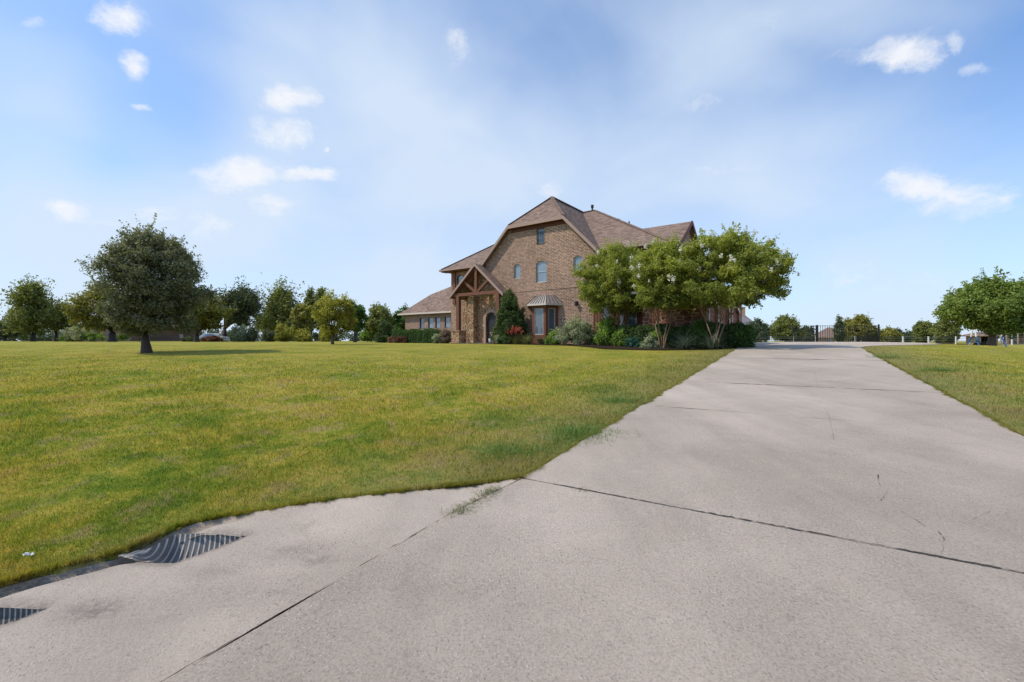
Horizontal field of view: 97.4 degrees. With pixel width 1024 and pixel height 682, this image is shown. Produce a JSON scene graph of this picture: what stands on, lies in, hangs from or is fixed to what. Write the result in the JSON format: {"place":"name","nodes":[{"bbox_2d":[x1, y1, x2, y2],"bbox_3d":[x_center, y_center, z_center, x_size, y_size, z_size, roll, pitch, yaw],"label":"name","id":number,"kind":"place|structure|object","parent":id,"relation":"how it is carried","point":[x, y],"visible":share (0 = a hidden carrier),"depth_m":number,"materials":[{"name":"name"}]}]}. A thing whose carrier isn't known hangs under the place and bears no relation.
{"place":"outdoors","nodes":[
{"label":"outdoors","id":0,"kind":"place"},
{"bbox_2d":[0,341,1023,663],"bbox_3d":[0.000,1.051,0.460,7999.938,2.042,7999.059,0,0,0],"label":"lawn","id":1,"kind":"structure","parent":0,"point":[300,349],"depth_m":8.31,"materials":[{"name":"plant"}]},
{"bbox_2d":[0,322,24,340],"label":"background tree","id":2,"kind":"object","parent":1,"relation":"on","point":[10,334],"visible":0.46,"depth_m":83.56,"materials":[{"name":"green plant"}]},
{"bbox_2d":[0,273,73,341],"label":"background tree","id":3,"kind":"object","parent":1,"relation":"on","point":[32,303],"visible":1,"depth_m":61.08,"materials":[{"name":"green plant"}]},
{"bbox_2d":[48,300,79,340],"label":"background tree","id":4,"kind":"object","parent":1,"relation":"on","point":[62,321],"visible":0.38,"depth_m":65.28,"materials":[{"name":"green plant"}]},
{"bbox_2d":[59,326,93,341],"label":"garden bush","id":5,"kind":"object","parent":1,"relation":"on","point":[74,336],"visible":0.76,"depth_m":60.18,"materials":[{"name":"green plant"}]},
{"bbox_2d":[58,282,125,341],"bbox_3d":[-52.409,-3.924,57.952,8.055,8.282,8.725,0,0,39],"label":"background tree","id":6,"kind":"object","parent":1,"relation":"on","point":[80,310],"visible":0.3,"depth_m":55.81,"materials":[{"name":"green plant"}]},
{"bbox_2d":[56,332,130,341],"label":"garden bush","id":7,"kind":"object","parent":1,"relation":"on","point":[87,336],"visible":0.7,"depth_m":60.72,"materials":[{"name":"green plant"}]},
{"bbox_2d":[77,326,129,340],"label":"distant house","id":8,"kind":"structure","parent":1,"relation":"on","point":[106,333],"depth_m":80.95,"materials":[{"name":"beige paint"}]},
{"bbox_2d":[75,213,222,352],"bbox_3d":[-16.234,-2.504,20.487,5.043,6.322,4.946,0,0,0],"label":"oak tree","id":9,"kind":"object","parent":1,"relation":"on","point":[147,302],"visible":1,"depth_m":19.65,"materials":[{"name":"green plant"}]},
{"bbox_2d":[131,325,200,340],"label":"distant house","id":10,"kind":"structure","parent":1,"relation":"on","point":[166,335],"depth_m":77.34,"materials":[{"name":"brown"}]},
{"bbox_2d":[180,336,192,341],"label":"garden bush","id":11,"kind":"object","parent":1,"relation":"on","point":[186,339],"visible":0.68,"depth_m":60.38,"materials":[{"name":"green plant"}]},
{"bbox_2d":[0,328,385,340],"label":"distant woods","id":12,"kind":"object","parent":1,"relation":"on","point":[315,335],"visible":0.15,"depth_m":111.94,"materials":[{"name":"plant"}]},
{"bbox_2d":[176,284,236,341],"bbox_3d":[-39.076,-3.462,56.060,7.184,7.380,6.539,0,0,0],"label":"background tree","id":13,"kind":"object","parent":1,"relation":"on","point":[213,315],"visible":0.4,"depth_m":55.84,"materials":[{"name":"green plant"}]},
{"bbox_2d":[199,335,225,341],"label":"garden bush","id":14,"kind":"object","parent":1,"relation":"on","point":[213,338],"visible":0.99,"depth_m":60.51,"materials":[{"name":"red plant"}]},
{"bbox_2d":[199,333,229,340],"bbox_3d":[-42.657,-0.402,64.000,4.220,1.408,1.790,0,0,0],"label":"parked car","id":15,"kind":"object","parent":1,"relation":"on","point":[217,334],"visible":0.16,"depth_m":63.34,"materials":[{"name":"silver metal"}]},
{"bbox_2d":[229,324,246,341],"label":"garden bush","id":16,"kind":"object","parent":1,"relation":"on","point":[238,334],"visible":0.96,"depth_m":57.59,"materials":[{"name":"green plant"}]},
{"bbox_2d":[216,275,264,336],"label":"background tree","id":17,"kind":"object","parent":1,"relation":"on","point":[243,300],"visible":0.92,"depth_m":65.13,"materials":[{"name":"green plant"}]},
{"bbox_2d":[244,323,259,341],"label":"garden bush","id":18,"kind":"object","parent":1,"relation":"on","point":[252,333],"visible":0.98,"depth_m":57.73,"materials":[{"name":"green plant"}]},
{"bbox_2d":[250,309,267,332],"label":"background tree","id":19,"kind":"object","parent":1,"relation":"on","point":[256,321],"visible":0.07,"depth_m":77.49,"materials":[{"name":"green plant"}]},
{"bbox_2d":[0,477,519,681],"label":"culvert apron","id":20,"kind":"object","parent":1,"relation":"on","point":[121,619],"visible":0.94,"depth_m":2.74,"materials":[{"name":"concrete"}]},
{"bbox_2d":[0,607,45,624],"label":"culvert pipe","id":21,"kind":"object","parent":20,"relation":"in","point":[7,615],"visible":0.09,"depth_m":2.62,"materials":[{"name":"metal"}]},
{"bbox_2d":[118,533,246,563],"bbox_3d":[-2.411,1.630,3.297,0.699,0.288,0.438,0,0,10],"label":"culvert pipe","id":22,"kind":"object","parent":20,"relation":"in","point":[173,549],"visible":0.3,"depth_m":3.45,"materials":[{"name":"metal"}]},
{"bbox_2d":[473,484,502,499],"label":"weed clump","id":23,"kind":"object","parent":20,"relation":"on","point":[491,489],"visible":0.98,"depth_m":4.16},
{"bbox_2d":[261,328,275,341],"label":"garden bush","id":24,"kind":"object","parent":1,"relation":"on","point":[268,335],"visible":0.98,"depth_m":57.64,"materials":[{"name":"green plant"}]},
{"bbox_2d":[271,320,295,341],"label":"garden bush","id":25,"kind":"object","parent":1,"relation":"on","point":[285,333],"visible":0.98,"depth_m":57.65,"materials":[{"name":"green plant"}]},
{"bbox_2d":[256,273,311,340],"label":"background tree","id":26,"kind":"object","parent":1,"relation":"on","point":[279,303],"visible":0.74,"depth_m":70.58,"materials":[{"name":"green plant"}]},
{"bbox_2d":[289,303,313,333],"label":"background tree","id":27,"kind":"object","parent":1,"relation":"on","point":[300,315],"visible":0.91,"depth_m":59.33,"materials":[{"name":"green plant"}]},
{"bbox_2d":[291,328,312,341],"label":"garden bush","id":28,"kind":"object","parent":1,"relation":"on","point":[302,335],"visible":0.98,"depth_m":57.52,"materials":[{"name":"green plant"}]},
{"bbox_2d":[303,285,319,339],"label":"background tree","id":29,"kind":"object","parent":1,"relation":"on","point":[310,295],"visible":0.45,"depth_m":75.68,"materials":[{"name":"green plant"}]},
{"bbox_2d":[315,286,327,340],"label":"background tree","id":30,"kind":"object","parent":1,"relation":"on","point":[319,293],"visible":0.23,"depth_m":79.59,"materials":[{"name":"green plant"}]},
{"bbox_2d":[318,332,334,341],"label":"garden bush","id":31,"kind":"object","parent":1,"relation":"on","point":[327,339],"visible":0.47,"depth_m":57.68,"materials":[{"name":"green plant"}]},
{"bbox_2d":[308,288,357,343],"bbox_3d":[-12.242,-1.628,31.115,3.059,3.949,3.254,0,0,19],"label":"shade tree","id":32,"kind":"object","parent":1,"relation":"on","point":[341,318],"visible":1,"depth_m":30.54,"materials":[{"name":"green plant"}]},
{"bbox_2d":[345,298,369,341],"bbox_3d":[-18.479,-2.330,52.221,3.467,5.161,3.931,0,0,0],"label":"background tree","id":33,"kind":"object","parent":1,"relation":"on","point":[360,315],"visible":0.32,"depth_m":51.75,"materials":[{"name":"green plant"}]},
{"bbox_2d":[359,322,374,341],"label":"garden bush","id":34,"kind":"object","parent":1,"relation":"on","point":[366,335],"visible":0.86,"depth_m":57.60,"materials":[{"name":"green plant"}]},
{"bbox_2d":[365,301,393,341],"bbox_3d":[-17.142,-2.442,57.979,3.913,5.319,4.351,0,0,-23],"label":"background tree","id":35,"kind":"object","parent":1,"relation":"on","point":[378,313],"visible":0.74,"depth_m":57.10,"materials":[{"name":"green plant"}]},
{"bbox_2d":[373,319,392,342],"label":"arborvitae","id":36,"kind":"object","parent":1,"relation":"on","point":[384,332],"visible":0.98,"depth_m":44.55,"materials":[{"name":"green plant"}]},
{"bbox_2d":[392,334,406,342],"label":"reddish shrub","id":37,"kind":"object","parent":1,"relation":"on","point":[399,339],"visible":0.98,"depth_m":41.30,"materials":[{"name":"red plant"}]},
{"bbox_2d":[391,305,408,332],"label":"background tree","id":38,"kind":"object","parent":1,"relation":"on","point":[398,323],"visible":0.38,"depth_m":61.13,"materials":[{"name":"green plant"}]},
{"bbox_2d":[392,328,441,342],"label":"hedge","id":39,"kind":"object","parent":1,"relation":"on","point":[414,335],"visible":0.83,"depth_m":40.80,"materials":[{"name":"green plant"}]},
{"bbox_2d":[431,333,442,342],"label":"silver shrub","id":40,"kind":"object","parent":1,"relation":"on","point":[436,339],"visible":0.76,"depth_m":36.64,"materials":[{"name":"grey plant"}]},
{"bbox_2d":[438,327,451,342],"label":"pink shrub","id":41,"kind":"object","parent":1,"relation":"on","point":[445,337],"visible":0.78,"depth_m":36.57,"materials":[{"name":"grey plant"}]},
{"bbox_2d":[429,438,570,468],"bbox_3d":[-0.155,1.290,5.477,1.546,0.106,1.398,0,0,38],"label":"weed clump","id":42,"kind":"object","parent":1,"relation":"on","point":[497,448],"visible":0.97,"depth_m":5.42,"materials":[{"name":"plant"}]},
{"bbox_2d":[523,426,610,448],"bbox_3d":[0.614,1.251,5.867,1.789,0.100,1.197,0,0,0],"label":"weed clump","id":43,"kind":"object","parent":1,"relation":"on","point":[563,438],"visible":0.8,"depth_m":5.89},
{"bbox_2d":[397,196,741,344],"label":"brick house","id":44,"kind":"structure","parent":1,"relation":"on","point":[529,257],"depth_m":33.10,"materials":[{"name":"brown brick"}]},
{"bbox_2d":[420,318,423,328],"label":"window","id":45,"kind":"structure","parent":44,"relation":"in","point":[421,319],"depth_m":43.43,"materials":[{"name":"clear glass"}]},
{"bbox_2d":[429,318,432,328],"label":"window","id":46,"kind":"structure","parent":44,"relation":"in","point":[430,319],"depth_m":42.68,"materials":[{"name":"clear glass"}]},
{"bbox_2d":[436,317,439,327],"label":"window","id":47,"kind":"structure","parent":44,"relation":"in","point":[437,318],"depth_m":42.14,"materials":[{"name":"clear glass"}]},
{"bbox_2d":[445,317,449,327],"bbox_3d":[-5.889,-1.700,41.378,0.692,1.032,0.045,0,0,36],"label":"window","id":48,"kind":"structure","parent":44,"relation":"in","point":[447,319],"depth_m":41.43,"materials":[{"name":"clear glass"}]},
{"bbox_2d":[487,312,495,342],"bbox_3d":[-1.500,-0.960,35.415,1.135,2.600,0.030,0,0,36],"label":"front door","id":49,"kind":"structure","parent":44,"relation":"in","point":[491,319],"depth_m":35.54,"materials":[{"name":"glass"}]},
{"bbox_2d":[515,264,519,278],"bbox_3d":[0.453,-5.255,34.015,0.572,1.082,0.045,0,0,36],"label":"window","id":50,"kind":"structure","parent":44,"relation":"in","point":[517,267],"depth_m":34.07,"materials":[{"name":"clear glass"}]},
{"bbox_2d":[537,227,544,243],"bbox_3d":[2.098,-7.620,32.725,0.720,1.180,0.178,0,0,36],"label":"window","id":51,"kind":"structure","parent":44,"relation":"in","point":[540,239],"depth_m":32.74,"materials":[{"name":"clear glass"}]},
{"bbox_2d":[537,261,545,282],"bbox_3d":[2.183,-5.040,32.740,0.892,1.552,0.054,0,0,36],"label":"window","id":52,"kind":"structure","parent":44,"relation":"in","point":[541,266],"depth_m":32.79,"materials":[{"name":"clear glass"}]},
{"bbox_2d":[532,306,557,343],"bbox_3d":[2.127,-1.070,32.147,2.250,2.820,0.796,0,0,36],"label":"bay window","id":53,"kind":"structure","parent":44,"relation":"in","point":[544,318],"depth_m":31.76,"materials":[{"name":"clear glass"}]},
{"bbox_2d":[574,256,581,270],"bbox_3d":[4.585,-5.310,30.984,0.672,1.092,0.045,0,0,36],"label":"window","id":54,"kind":"structure","parent":44,"relation":"in","point":[576,260],"depth_m":31.05,"materials":[{"name":"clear glass"}]},
{"bbox_2d":[618,303,623,325],"bbox_3d":[6.832,-1.335,28.164,0.442,2.042,0.045,0,0,36],"label":"window","id":55,"kind":"structure","parent":44,"relation":"in","point":[621,316],"depth_m":28.17,"materials":[{"name":"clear glass"}]},
{"bbox_2d":[628,304,636,325],"bbox_3d":[7.416,-1.335,27.735,0.592,2.042,0.045,0,0,36],"label":"window","id":56,"kind":"structure","parent":44,"relation":"in","point":[632,319],"depth_m":27.74,"materials":[{"name":"clear glass"}]},
{"bbox_2d":[710,305,714,322],"bbox_3d":[10.890,-0.933,24.659,0.050,2.547,2.094,0,0,36],"label":"garage door","id":57,"kind":"structure","parent":44,"relation":"in","point":[712,316],"depth_m":24.98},
{"bbox_2d":[733,309,736,322],"bbox_3d":[14.649,-0.933,29.777,0.050,2.547,2.394,0,0,36],"label":"garage door","id":58,"kind":"structure","parent":44,"relation":"in","point":[734,315],"depth_m":30.24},
{"bbox_2d":[507,419,638,441],"bbox_3d":[0.993,1.212,6.083,1.901,0.136,1.369,0,0,18],"label":"weed clump","id":59,"kind":"object","parent":1,"relation":"on","point":[568,429],"visible":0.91,"depth_m":6.18,"materials":[{"name":"plant"}]},
{"bbox_2d":[487,343,727,349],"bbox_3d":[4.820,0.295,28.171,5.903,0.248,17.437,0,0,-35],"label":"mulch bed","id":60,"kind":"object","parent":1,"relation":"on","point":[619,347],"visible":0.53,"depth_m":23.59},
{"bbox_2d":[497,334,512,343],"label":"dark shrub","id":61,"kind":"object","parent":60,"relation":"on","point":[503,339],"visible":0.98,"depth_m":31.51,"materials":[{"name":"green plant"}]},
{"bbox_2d":[490,287,528,343],"bbox_3d":[-0.198,-1.766,32.574,2.852,4.282,2.486,0,0,0],"label":"conical evergreen","id":62,"kind":"object","parent":60,"relation":"on","point":[509,314],"visible":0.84,"depth_m":32.30,"materials":[{"name":"green plant"}]},
{"bbox_2d":[505,325,523,343],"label":"red yucca","id":63,"kind":"object","parent":60,"relation":"on","point":[514,340],"visible":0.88,"depth_m":31.39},
{"bbox_2d":[515,333,534,343],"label":"ornamental grass","id":64,"kind":"object","parent":60,"relation":"on","point":[527,339],"depth_m":30.41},
{"bbox_2d":[537,338,547,343],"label":"dark shrub","id":65,"kind":"object","parent":60,"relation":"on","point":[540,340],"visible":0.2,"depth_m":30.75,"materials":[{"name":"green plant"}]},
{"bbox_2d":[543,329,560,343],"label":"green shrub","id":66,"kind":"object","parent":60,"relation":"on","point":[549,339],"visible":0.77,"depth_m":29.49,"materials":[{"name":"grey plant"}]},
{"bbox_2d":[552,313,596,344],"bbox_3d":[4.184,-0.656,28.927,3.199,2.320,2.487,0,0,36],"label":"silver shrub","id":67,"kind":"object","parent":60,"relation":"on","point":[576,330],"visible":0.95,"depth_m":28.50,"materials":[{"name":"grey plant"}]},
{"bbox_2d":[591,313,617,345],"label":"green shrub","id":68,"kind":"object","parent":60,"relation":"on","point":[602,336],"visible":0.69,"depth_m":26.54,"materials":[{"name":"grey plant"}]},
{"bbox_2d":[568,238,642,332],"bbox_3d":[5.984,-2.803,26.444,5.602,6.468,4.395,0,0,0],"label":"crepe myrtle","id":69,"kind":"object","parent":60,"relation":"on","point":[610,285],"visible":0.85,"depth_m":25.66,"materials":[{"name":"green plant"}]},
{"bbox_2d":[609,325,629,345],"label":"green shrub","id":70,"kind":"object","parent":60,"relation":"on","point":[619,336],"visible":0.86,"depth_m":25.48,"materials":[{"name":"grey plant"}]},
{"bbox_2d":[624,336,639,346],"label":"teal shrub","id":71,"kind":"object","parent":60,"relation":"on","point":[633,341],"visible":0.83,"depth_m":24.19,"materials":[{"name":"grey plant"}]},
{"bbox_2d":[639,333,658,347],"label":"silver shrub","id":72,"kind":"object","parent":60,"relation":"on","point":[649,341],"visible":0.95,"depth_m":22.75,"materials":[{"name":"grey plant"}]},
{"bbox_2d":[649,324,670,346],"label":"green shrub","id":73,"kind":"object","parent":60,"relation":"on","point":[656,336],"visible":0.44,"depth_m":22.91,"materials":[{"name":"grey plant"}]},
{"bbox_2d":[627,230,704,347],"bbox_3d":[7.843,-2.461,22.630,4.232,5.943,3.540,0,0,0],"label":"crepe myrtle","id":74,"kind":"object","parent":60,"relation":"on","point":[653,285],"visible":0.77,"depth_m":21.90,"materials":[{"name":"green plant"}]},
{"bbox_2d":[659,328,708,348],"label":"yucca","id":75,"kind":"object","parent":60,"relation":"on","point":[686,343],"visible":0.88,"depth_m":21.50,"materials":[{"name":"plant"}]},
{"bbox_2d":[615,320,756,347],"bbox_3d":[8.491,-0.280,23.634,7.561,1.502,2.445,0,0,45],"label":"hedge","id":76,"kind":"object","parent":60,"relation":"on","point":[641,331],"visible":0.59,"depth_m":22.38,"materials":[{"name":"green plant"}]},
{"bbox_2d":[690,319,713,347],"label":"green shrub","id":77,"kind":"object","parent":60,"relation":"on","point":[697,324],"visible":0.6,"depth_m":21.90,"materials":[{"name":"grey plant"}]},
{"bbox_2d":[692,328,730,348],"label":"yucca","id":78,"kind":"object","parent":60,"relation":"on","point":[710,343],"visible":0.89,"depth_m":20.99,"materials":[{"name":"plant"}]},
{"bbox_2d":[662,221,799,348],"bbox_3d":[10.176,-2.505,21.142,6.146,6.000,4.988,0,0,13],"label":"crepe myrtle","id":79,"kind":"object","parent":60,"relation":"on","point":[741,263],"visible":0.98,"depth_m":20.15,"materials":[{"name":"green plant"}]},
{"bbox_2d":[579,394,663,404],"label":"weed clump","id":80,"kind":"object","parent":1,"relation":"on","point":[616,399],"visible":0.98,"depth_m":8.53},
{"bbox_2d":[726,321,756,347],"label":"dark shrub","id":81,"kind":"object","parent":1,"relation":"on","point":[743,339],"visible":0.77,"depth_m":21.25,"materials":[{"name":"green plant"}]},
{"bbox_2d":[742,307,752,324],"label":"distant house","id":82,"kind":"structure","parent":1,"relation":"on","point":[745,319],"depth_m":96.67,"materials":[{"name":"beige paint"}]},
{"bbox_2d":[747,317,770,341],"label":"distant tree","id":83,"kind":"object","parent":1,"relation":"on","point":[762,331],"visible":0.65,"depth_m":68.74,"materials":[{"name":"green plant"}]},
{"bbox_2d":[768,313,807,341],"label":"distant tree","id":84,"kind":"object","parent":1,"relation":"on","point":[781,327],"visible":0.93,"depth_m":76.75,"materials":[{"name":"green plant"}]},
{"bbox_2d":[800,325,814,341],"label":"distant tree","id":85,"kind":"object","parent":1,"relation":"on","point":[810,332],"visible":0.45,"depth_m":83.23,"materials":[{"name":"green plant"}]},
{"bbox_2d":[814,327,845,341],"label":"iron gate","id":86,"kind":"structure","parent":1,"relation":"on","point":[825,334],"depth_m":121.16,"materials":[{"name":"brown metal"}]},
{"bbox_2d":[792,324,879,341],"bbox_3d":[33.795,-0.708,46.989,9.087,2.062,0.178,0,0,0],"label":"iron fence","id":87,"kind":"object","parent":1,"relation":"on","point":[857,337],"visible":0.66,"depth_m":46.98,"materials":[{"name":"metal"}]},
{"bbox_2d":[833,314,846,341],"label":"distant tree","id":88,"kind":"object","parent":1,"relation":"on","point":[839,323],"visible":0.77,"depth_m":59.69,"materials":[{"name":"green plant"}]},
{"bbox_2d":[843,312,883,341],"bbox_3d":[49.289,-1.748,63.800,5.325,4.836,5.310,0,0,31],"label":"distant tree","id":89,"kind":"object","parent":1,"relation":"on","point":[859,320],"visible":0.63,"depth_m":62.87,"materials":[{"name":"green plant"}]},
{"bbox_2d":[860,353,906,357],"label":"weed clump","id":90,"kind":"object","parent":1,"relation":"on","point":[889,356],"visible":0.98,"depth_m":14.99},
{"bbox_2d":[755,336,1023,344],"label":"wire fence","id":91,"kind":"object","parent":1,"relation":"on","point":[928,340],"visible":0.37,"depth_m":62.07,"materials":[{"name":"metal"}]},
{"bbox_2d":[880,325,903,341],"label":"distant tree","id":92,"kind":"object","parent":1,"relation":"on","point":[890,333],"visible":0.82,"depth_m":79.14,"materials":[{"name":"green plant"}]},
{"bbox_2d":[895,327,905,339],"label":"distant tree","id":93,"kind":"object","parent":1,"relation":"on","point":[899,330],"visible":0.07,"depth_m":118.89,"materials":[{"name":"green plant"}]},
{"bbox_2d":[901,329,913,341],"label":"distant tree","id":94,"kind":"object","parent":1,"relation":"on","point":[908,334],"visible":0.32,"depth_m":147.77,"materials":[{"name":"green plant"}]},
{"bbox_2d":[910,318,933,341],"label":"distant tree","id":95,"kind":"object","parent":1,"relation":"on","point":[919,328],"visible":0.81,"depth_m":69.49,"materials":[{"name":"green plant"}]},
{"bbox_2d":[908,364,970,371],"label":"weed clump","id":96,"kind":"object","parent":1,"relation":"on","point":[938,369],"visible":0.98,"depth_m":11.51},
{"bbox_2d":[926,320,961,343],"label":"distant tree","id":97,"kind":"object","parent":1,"relation":"on","point":[941,330],"visible":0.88,"depth_m":65.33,"materials":[{"name":"green plant"}]},
{"bbox_2d":[931,266,1023,345],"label":"shade tree","id":98,"kind":"object","parent":1,"relation":"on","point":[993,307],"visible":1,"depth_m":22.70,"materials":[{"name":"green plant"}]},
{"bbox_2d":[961,332,999,344],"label":"distant house","id":99,"kind":"structure","parent":1,"relation":"on","point":[980,336],"depth_m":58.51,"materials":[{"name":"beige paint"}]},
{"bbox_2d":[967,330,1006,346],"bbox_3d":[31.279,-0.301,30.000,2.584,1.673,0.971,0,0,0],"label":"swing set","id":100,"kind":"object","parent":1,"relation":"on","point":[977,340],"visible":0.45,"depth_m":29.83,"materials":[{"name":"blue paint"}]},
{"bbox_2d":[998,332,1023,343],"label":"distant tree","id":101,"kind":"object","parent":1,"relation":"on","point":[1014,335],"visible":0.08,"depth_m":88.44,"materials":[{"name":"green plant"}]},
{"bbox_2d":[1000,333,1023,343],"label":"paddock fence","id":102,"kind":"object","parent":1,"relation":"on","point":[1011,334],"visible":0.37,"depth_m":69.97,"materials":[{"name":"white wood"}]},
{"bbox_2d":[1007,337,1023,343],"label":"distant house","id":103,"kind":"structure","parent":1,"relation":"on","point":[1015,341],"depth_m":92.73,"materials":[{"name":"beige"}]},
{"bbox_2d":[0,0,1023,340],"label":"sky","id":104,"kind":"structure","parent":0,"point":[366,150],"materials":[{"name":"blue"}]},
{"bbox_2d":[161,346,1023,681],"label":"driveway","id":105,"kind":"structure","parent":0,"point":[857,444],"depth_m":4.89,"materials":[{"name":"concrete"}]},
{"bbox_2d":[164,479,1023,681],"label":"driveway entrance","id":106,"kind":"object","parent":105,"relation":"attached to","point":[523,580],"visible":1,"depth_m":2.42,"materials":[{"name":"concrete"}]},
{"bbox_2d":[440,501,483,517],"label":"weed clump","id":107,"kind":"object","parent":106,"relation":"on","point":[462,508],"visible":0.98,"depth_m":3.77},
{"bbox_2d":[456,494,490,511],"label":"weed clump","id":108,"kind":"object","parent":106,"relation":"on","point":[474,499],"visible":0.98,"depth_m":3.95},
{"bbox_2d":[755,342,938,346],"bbox_3d":[22.350,0.222,31.324,10.012,0.285,27.359,0,0,36],"label":"parking court","id":109,"kind":"object","parent":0,"point":[817,344],"visible":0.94,"depth_m":24.07,"materials":[{"name":"concrete"}]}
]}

